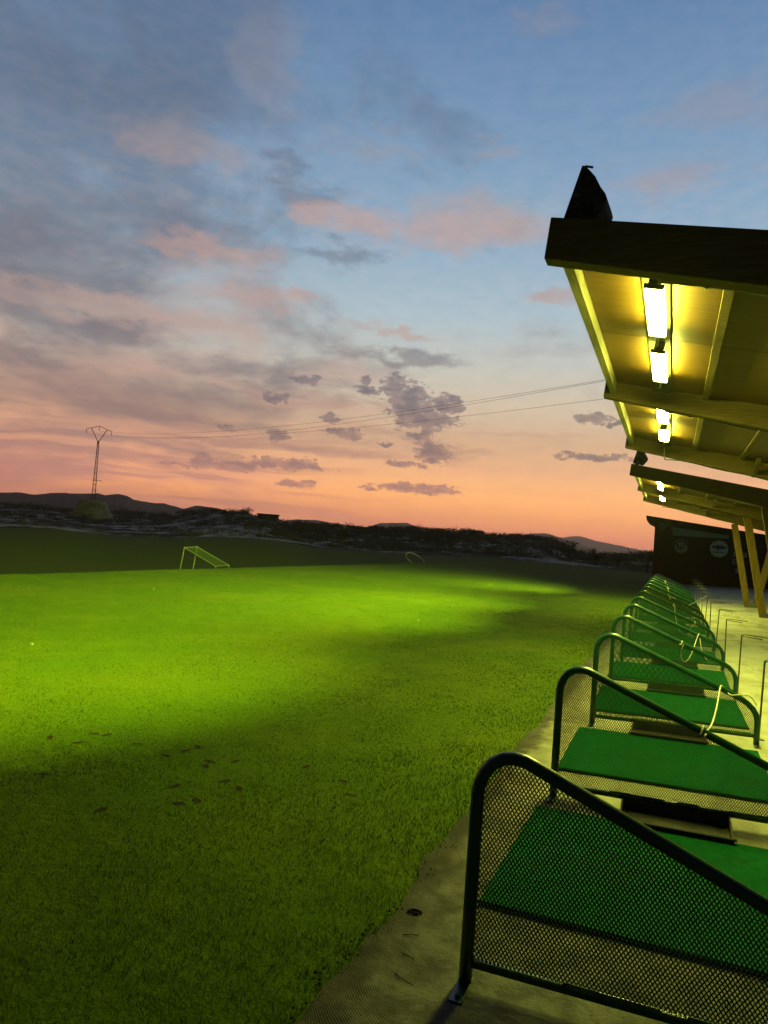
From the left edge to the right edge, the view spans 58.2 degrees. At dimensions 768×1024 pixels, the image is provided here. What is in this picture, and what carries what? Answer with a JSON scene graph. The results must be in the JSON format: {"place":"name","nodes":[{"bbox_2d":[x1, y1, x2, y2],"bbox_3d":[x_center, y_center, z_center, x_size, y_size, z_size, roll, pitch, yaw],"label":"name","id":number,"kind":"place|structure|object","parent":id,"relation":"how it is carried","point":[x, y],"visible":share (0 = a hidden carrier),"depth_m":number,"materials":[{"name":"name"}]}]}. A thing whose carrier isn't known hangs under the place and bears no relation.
{"place":"outdoors","nodes":[
{"label":"outdoors","id":0,"kind":"place"},
{"bbox_2d":[0,492,215,514],"bbox_3d":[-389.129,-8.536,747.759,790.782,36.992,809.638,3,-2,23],"label":"hill","id":1,"kind":"structure","parent":0,"point":[117,502],"depth_m":655.16,"materials":[{"name":"green plant"}]},
{"bbox_2d":[34,732,525,1019],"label":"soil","id":2,"kind":"structure","parent":0,"point":[240,788],"depth_m":4.36,"materials":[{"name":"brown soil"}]},
{"bbox_2d":[0,505,652,1023],"bbox_3d":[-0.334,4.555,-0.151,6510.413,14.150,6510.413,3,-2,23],"label":"ground","id":3,"kind":"structure","parent":0,"point":[30,553],"depth_m":5.78,"materials":[{"name":"green plant"}]},
{"bbox_2d":[70,500,113,521],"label":"mound","id":4,"kind":"object","parent":3,"relation":"on","point":[100,510],"visible":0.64,"depth_m":141.94,"materials":[{"name":"green plant"}]},
{"bbox_2d":[86,426,111,500],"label":"lattice pylon","id":5,"kind":"object","parent":4,"relation":"on","point":[96,480],"visible":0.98,"depth_m":144.78,"materials":[{"name":"metal"}]},
{"bbox_2d":[89,399,599,437],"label":"power line","id":6,"kind":"object","parent":5,"relation":"attached to","point":[365,426],"visible":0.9,"depth_m":71.33,"materials":[{"name":"black metal"}]},
{"bbox_2d":[104,380,600,433],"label":"power line","id":7,"kind":"object","parent":5,"relation":"attached to","point":[356,417],"visible":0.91,"depth_m":69.40,"materials":[{"name":"black metal"}]},
{"bbox_2d":[115,381,601,438],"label":"power line","id":8,"kind":"object","parent":5,"relation":"attached to","point":[398,415],"visible":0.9,"depth_m":62.38,"materials":[{"name":"black metal"}]},
{"bbox_2d":[180,546,228,568],"bbox_3d":[-6.960,1.817,26.628,0.342,0.986,3.131,3,-2,23],"label":"goal frame","id":9,"kind":"object","parent":3,"relation":"on","point":[207,560],"visible":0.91,"depth_m":26.56,"materials":[{"name":"white paint"}]},
{"bbox_2d":[240,507,253,514],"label":"tree","id":10,"kind":"object","parent":3,"relation":"on","point":[247,510],"visible":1,"depth_m":102.34,"materials":[{"name":"green plant"}]},
{"bbox_2d":[257,513,279,520],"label":"shed","id":11,"kind":"structure","parent":3,"relation":"on","point":[272,516],"depth_m":106.50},
{"bbox_2d":[0,501,652,571],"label":"scrub","id":12,"kind":"object","parent":3,"relation":"on","point":[441,534],"visible":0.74,"depth_m":90.70,"materials":[{"name":"green plant"}]},
{"bbox_2d":[559,540,579,559],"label":"tree","id":13,"kind":"object","parent":3,"relation":"on","point":[568,544],"visible":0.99,"depth_m":67.62,"materials":[{"name":"green plant"}]},
{"bbox_2d":[586,548,603,561],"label":"tree","id":14,"kind":"object","parent":3,"relation":"on","point":[598,556],"visible":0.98,"depth_m":62.75,"materials":[{"name":"green plant"}]},
{"bbox_2d":[611,553,626,568],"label":"tree","id":15,"kind":"object","parent":3,"relation":"on","point":[616,556],"visible":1,"depth_m":60.58,"materials":[{"name":"green plant"}]},
{"bbox_2d":[627,548,652,572],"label":"tree","id":16,"kind":"object","parent":3,"relation":"on","point":[640,558],"visible":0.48,"depth_m":57.72,"materials":[{"name":"green plant"}]},
{"bbox_2d":[646,515,767,588],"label":"wooden hut","id":17,"kind":"object","parent":3,"relation":"on","point":[699,561],"visible":0.8,"depth_m":39.97,"materials":[{"name":"brown wood"}]},
{"bbox_2d":[674,539,687,552],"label":"round emblem","id":18,"kind":"object","parent":17,"relation":"attached to","point":[680,546],"visible":1,"depth_m":40.34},
{"bbox_2d":[673,527,728,538],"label":"banner board","id":19,"kind":"object","parent":17,"relation":"attached to","point":[683,532],"visible":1,"depth_m":40.07,"materials":[{"name":"grey plastic"}]},
{"bbox_2d":[710,541,727,556],"bbox_3d":[19.199,2.113,39.575,0.960,0.960,0.036,3,-2,23],"label":"round sign","id":20,"kind":"object","parent":17,"relation":"attached to","point":[718,548],"visible":1,"depth_m":39.56,"materials":[{"name":"white plastic"}]},
{"bbox_2d":[733,552,746,557],"bbox_3d":[20.177,2.431,39.154,0.700,0.260,0.024,3,-2,23],"label":"notice","id":21,"kind":"object","parent":17,"relation":"attached to","point":[744,555],"visible":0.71,"depth_m":39.08,"materials":[{"name":"paper"}]},
{"bbox_2d":[284,519,415,528],"bbox_3d":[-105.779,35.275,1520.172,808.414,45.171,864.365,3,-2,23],"label":"hill","id":22,"kind":"structure","parent":0,"point":[381,524],"depth_m":1438.10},
{"bbox_2d":[0,0,767,550],"label":"sky","id":23,"kind":"structure","parent":0,"point":[222,216],"materials":[{"name":"blue"}]},
{"bbox_2d":[407,908,421,914],"bbox_3d":[0.137,1.768,3.056,0.068,0.013,0.041,3,-2,23],"label":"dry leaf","id":24,"kind":"object","parent":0,"point":[410,910],"visible":1,"depth_m":3.05,"materials":[{"name":"plant"}]},
{"bbox_2d":[294,584,767,1023],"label":"pavement","id":25,"kind":"structure","parent":0,"point":[373,988],"depth_m":2.82,"materials":[{"name":"concrete"}]},
{"bbox_2d":[448,752,767,1023],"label":"bay divider","id":26,"kind":"object","parent":25,"relation":"on","point":[689,861],"visible":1,"depth_m":2.42,"materials":[{"name":"green paint"}]},
{"bbox_2d":[478,805,767,978],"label":"tee mat","id":27,"kind":"object","parent":25,"relation":"on","point":[746,865],"visible":0.41,"depth_m":3.38,"materials":[{"name":"carpet"}]},
{"bbox_2d":[544,217,767,480],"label":"canopy roof","id":28,"kind":"structure","parent":25,"relation":"on","point":[710,397],"depth_m":5.90,"materials":[{"name":"beige metal"}]},
{"bbox_2d":[564,165,612,220],"bbox_3d":[1.416,-2.122,4.795,0.297,0.445,0.313,3,-2,27],"label":"floodlight","id":29,"kind":"object","parent":28,"relation":"on","point":[588,199],"visible":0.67,"depth_m":4.67,"materials":[{"name":"black metal"}]},
{"bbox_2d":[643,279,665,345],"bbox_3d":[2.159,-1.560,5.464,0.140,0.114,1.406,15,2,23],"label":"strip lamp","id":30,"kind":"object","parent":28,"relation":"attached to","point":[655,302],"visible":0.92,"depth_m":5.25,"materials":[{"name":"white plastic"}]},
{"bbox_2d":[650,342,666,387],"bbox_3d":[2.800,-1.462,7.003,0.140,0.114,1.406,15,2,23],"label":"strip lamp","id":31,"kind":"object","parent":28,"relation":"attached to","point":[659,359],"visible":1,"depth_m":6.74,"materials":[{"name":"white plastic"}]},
{"bbox_2d":[657,409,667,427],"bbox_3d":[3.774,-1.313,9.345,0.140,0.114,1.406,15,2,23],"label":"strip lamp","id":32,"kind":"object","parent":28,"relation":"attached to","point":[662,416],"visible":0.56,"depth_m":9.39,"materials":[{"name":"white plastic"}]},
{"bbox_2d":[658,424,668,444],"bbox_3d":[4.411,-1.215,10.874,0.140,0.114,1.406,15,2,23],"label":"strip lamp","id":33,"kind":"object","parent":28,"relation":"attached to","point":[664,434],"visible":0.92,"depth_m":10.65,"materials":[{"name":"white plastic"}]},
{"bbox_2d":[546,666,767,823],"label":"bay divider","id":34,"kind":"object","parent":25,"relation":"on","point":[646,703],"visible":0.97,"depth_m":4.38,"materials":[{"name":"green paint"}]},
{"bbox_2d":[699,685,756,737],"bbox_3d":[2.500,1.497,5.202,0.281,0.222,2.254,3,-2,36],"label":"rope","id":35,"kind":"object","parent":34,"relation":"attached to","point":[702,730],"visible":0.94,"depth_m":5.53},
{"bbox_2d":[559,727,767,803],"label":"tee mat","id":36,"kind":"object","parent":25,"relation":"on","point":[756,753],"visible":0.48,"depth_m":5.29,"materials":[{"name":"carpet"}]},
{"bbox_2d":[619,646,714,661],"bbox_3d":[4.696,2.338,11.432,1.460,0.024,1.320,1,-3,23],"label":"tee mat","id":37,"kind":"object","parent":25,"relation":"on","point":[676,655],"visible":0.03,"depth_m":11.31,"materials":[{"name":"carpet"}]},
{"bbox_2d":[629,720,707,744],"bbox_3d":[2.528,1.970,6.143,0.644,0.087,0.336,1,-3,23],"label":"ball tray","id":38,"kind":"object","parent":25,"relation":"on","point":[667,732],"visible":0.35,"depth_m":6.24,"materials":[{"name":"plastic"}]},
{"bbox_2d":[608,661,729,688],"bbox_3d":[3.874,2.211,9.432,1.460,0.024,1.320,1,-3,23],"label":"tee mat","id":39,"kind":"object","parent":25,"relation":"on","point":[675,674],"visible":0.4,"depth_m":9.30,"materials":[{"name":"carpet"}]},
{"bbox_2d":[631,632,708,643],"bbox_3d":[5.541,2.465,13.436,1.460,0.024,1.320,1,-3,22],"label":"tee mat","id":40,"kind":"object","parent":25,"relation":"on","point":[671,635],"visible":0.02,"depth_m":13.60,"materials":[{"name":"rubber"}]},
{"bbox_2d":[634,591,708,637],"bbox_3d":[5.942,2.120,14.260,1.434,0.878,0.165,4,-2,23],"label":"bay divider","id":41,"kind":"object","parent":25,"relation":"on","point":[698,617],"visible":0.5,"depth_m":14.31,"materials":[{"name":"green paint"}]},
{"bbox_2d":[638,586,704,625],"bbox_3d":[6.769,2.247,16.247,1.434,0.878,0.165,4,-2,23],"label":"bay divider","id":42,"kind":"object","parent":25,"relation":"on","point":[661,594],"visible":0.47,"depth_m":16.30,"materials":[{"name":"green paint"}]},
{"bbox_2d":[648,578,694,606],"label":"bay divider","id":43,"kind":"object","parent":25,"relation":"on","point":[669,586],"visible":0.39,"depth_m":22.29,"materials":[{"name":"green paint"}]},
{"bbox_2d":[653,574,689,593],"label":"bay divider","id":44,"kind":"object","parent":25,"relation":"on","point":[671,580],"visible":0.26,"depth_m":28.27,"materials":[{"name":"green paint"}]},
{"bbox_2d":[628,596,715,651],"bbox_3d":[5.108,1.993,12.256,1.434,0.878,0.165,4,-2,23],"label":"bay divider","id":45,"kind":"object","parent":25,"relation":"on","point":[682,618],"visible":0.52,"depth_m":12.31,"materials":[{"name":"green paint"}]},
{"bbox_2d":[643,583,700,615],"bbox_3d":[7.602,2.374,18.259,1.434,0.878,0.165,4,-2,22],"label":"bay divider","id":46,"kind":"object","parent":25,"relation":"on","point":[670,593],"visible":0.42,"depth_m":18.31,"materials":[{"name":"green paint"}]},
{"bbox_2d":[646,580,697,609],"bbox_3d":[8.431,2.498,20.254,1.434,0.878,0.165,3,-2,22],"label":"bay divider","id":47,"kind":"object","parent":25,"relation":"on","point":[671,590],"visible":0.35,"depth_m":20.28,"materials":[{"name":"green paint"}]},
{"bbox_2d":[651,577,692,600],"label":"bay divider","id":48,"kind":"object","parent":25,"relation":"on","point":[670,584],"visible":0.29,"depth_m":24.25,"materials":[{"name":"green paint"}]},
{"bbox_2d":[652,575,691,597],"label":"bay divider","id":49,"kind":"object","parent":25,"relation":"on","point":[672,583],"visible":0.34,"depth_m":26.28,"materials":[{"name":"green paint"}]},
{"bbox_2d":[620,604,724,671],"bbox_3d":[4.283,1.866,10.259,1.434,0.878,0.165,4,-2,23],"label":"bay divider","id":50,"kind":"object","parent":25,"relation":"on","point":[679,626],"visible":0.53,"depth_m":10.32,"materials":[{"name":"green paint"}]},
{"bbox_2d":[596,686,749,729],"bbox_3d":[3.047,2.084,7.453,1.460,0.024,1.320,1,-3,22],"label":"tee mat","id":51,"kind":"object","parent":25,"relation":"on","point":[738,716],"visible":0.26,"depth_m":7.31,"materials":[{"name":"carpet"}]},
{"bbox_2d":[609,615,737,699],"bbox_3d":[3.453,1.736,8.263,1.434,0.878,0.165,3,-2,22],"label":"bay divider","id":52,"kind":"object","parent":25,"relation":"on","point":[686,645],"visible":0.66,"depth_m":8.33,"materials":[{"name":"green paint"}]},
{"bbox_2d":[679,633,706,661],"bbox_3d":[4.093,1.849,9.223,0.165,0.478,2.258,3,-2,33],"label":"rope","id":53,"kind":"object","parent":52,"relation":"attached to","point":[694,646],"visible":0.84,"depth_m":9.86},
{"bbox_2d":[589,633,760,748],"bbox_3d":[2.630,1.611,6.277,1.434,0.878,0.165,3,-2,22],"label":"bay divider","id":54,"kind":"object","parent":25,"relation":"on","point":[597,660],"visible":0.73,"depth_m":6.33,"materials":[{"name":"green paint"}]},
{"bbox_2d":[652,659,698,668],"bbox_3d":[4.252,2.226,10.109,0.644,0.087,0.336,1,-3,23],"label":"ball tray","id":55,"kind":"object","parent":25,"relation":"on","point":[682,663],"visible":0.13,"depth_m":10.17,"materials":[{"name":"plastic"}]},
{"bbox_2d":[647,682,705,697],"bbox_3d":[3.423,2.099,8.112,0.644,0.087,0.336,1,-3,23],"label":"ball tray","id":56,"kind":"object","parent":25,"relation":"on","point":[665,689],"visible":0.4,"depth_m":8.20,"materials":[{"name":"plastic"}]},
{"bbox_2d":[620,795,736,843],"bbox_3d":[1.738,1.844,4.130,0.644,0.087,0.336,1,-3,23],"label":"ball tray","id":57,"kind":"object","parent":25,"relation":"on","point":[688,820],"visible":0.69,"depth_m":4.19,"materials":[{"name":"plastic"}]},
{"bbox_2d":[629,464,767,617],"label":"canopy roof","id":58,"kind":"structure","parent":25,"relation":"on","point":[736,505],"depth_m":19.60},
{"bbox_2d":[633,451,647,465],"bbox_3d":[6.324,-1.357,17.028,0.297,0.445,0.313,3,-2,35],"label":"floodlight","id":59,"kind":"object","parent":58,"relation":"on","point":[641,458],"visible":0.75,"depth_m":16.92,"materials":[{"name":"black metal"}]},
{"bbox_2d":[705,596,719,626],"bbox_3d":[7.695,2.341,16.212,0.330,0.726,0.094,5,-1,21],"label":"club rack","id":60,"kind":"object","parent":25,"relation":"on","point":[706,605],"visible":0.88,"depth_m":16.26,"materials":[{"name":"metal"}]},
{"bbox_2d":[709,601,723,635],"bbox_3d":[6.845,2.208,14.214,0.330,0.726,0.094,2,-2,25],"label":"club rack","id":61,"kind":"object","parent":25,"relation":"on","point":[710,611],"visible":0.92,"depth_m":14.27,"materials":[{"name":"metal"}]},
{"bbox_2d":[715,609,736,649],"bbox_3d":[6.038,2.087,12.229,0.330,0.726,0.094,5,-2,22],"label":"club rack","id":62,"kind":"object","parent":25,"relation":"on","point":[718,622],"visible":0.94,"depth_m":12.28,"materials":[{"name":"metal"}]},
{"bbox_2d":[724,619,747,667],"bbox_3d":[5.184,1.956,10.225,0.318,0.728,0.085,3,-2,30],"label":"club rack","id":63,"kind":"object","parent":25,"relation":"on","point":[726,631],"visible":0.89,"depth_m":10.29,"materials":[{"name":"metal"}]},
{"bbox_2d":[738,634,767,688],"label":"club rack","id":64,"kind":"object","parent":25,"relation":"on","point":[740,652],"visible":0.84,"depth_m":8.26,"materials":[{"name":"metal"}]},
{"bbox_2d":[759,660,767,740],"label":"club rack","id":65,"kind":"object","parent":25,"relation":"on","point":[763,678],"visible":0.76,"depth_m":6.25,"materials":[{"name":"metal"}]},
{"bbox_2d":[529,533,599,552],"bbox_3d":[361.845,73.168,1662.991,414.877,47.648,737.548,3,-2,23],"label":"hill","id":66,"kind":"structure","parent":0,"point":[580,547],"depth_m":1574.81,"materials":[{"name":"plant"}]},
{"bbox_2d":[561,536,648,553],"bbox_3d":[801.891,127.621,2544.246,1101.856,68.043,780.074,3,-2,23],"label":"hill","id":67,"kind":"structure","parent":0,"point":[598,545],"depth_m":2436.37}
]}

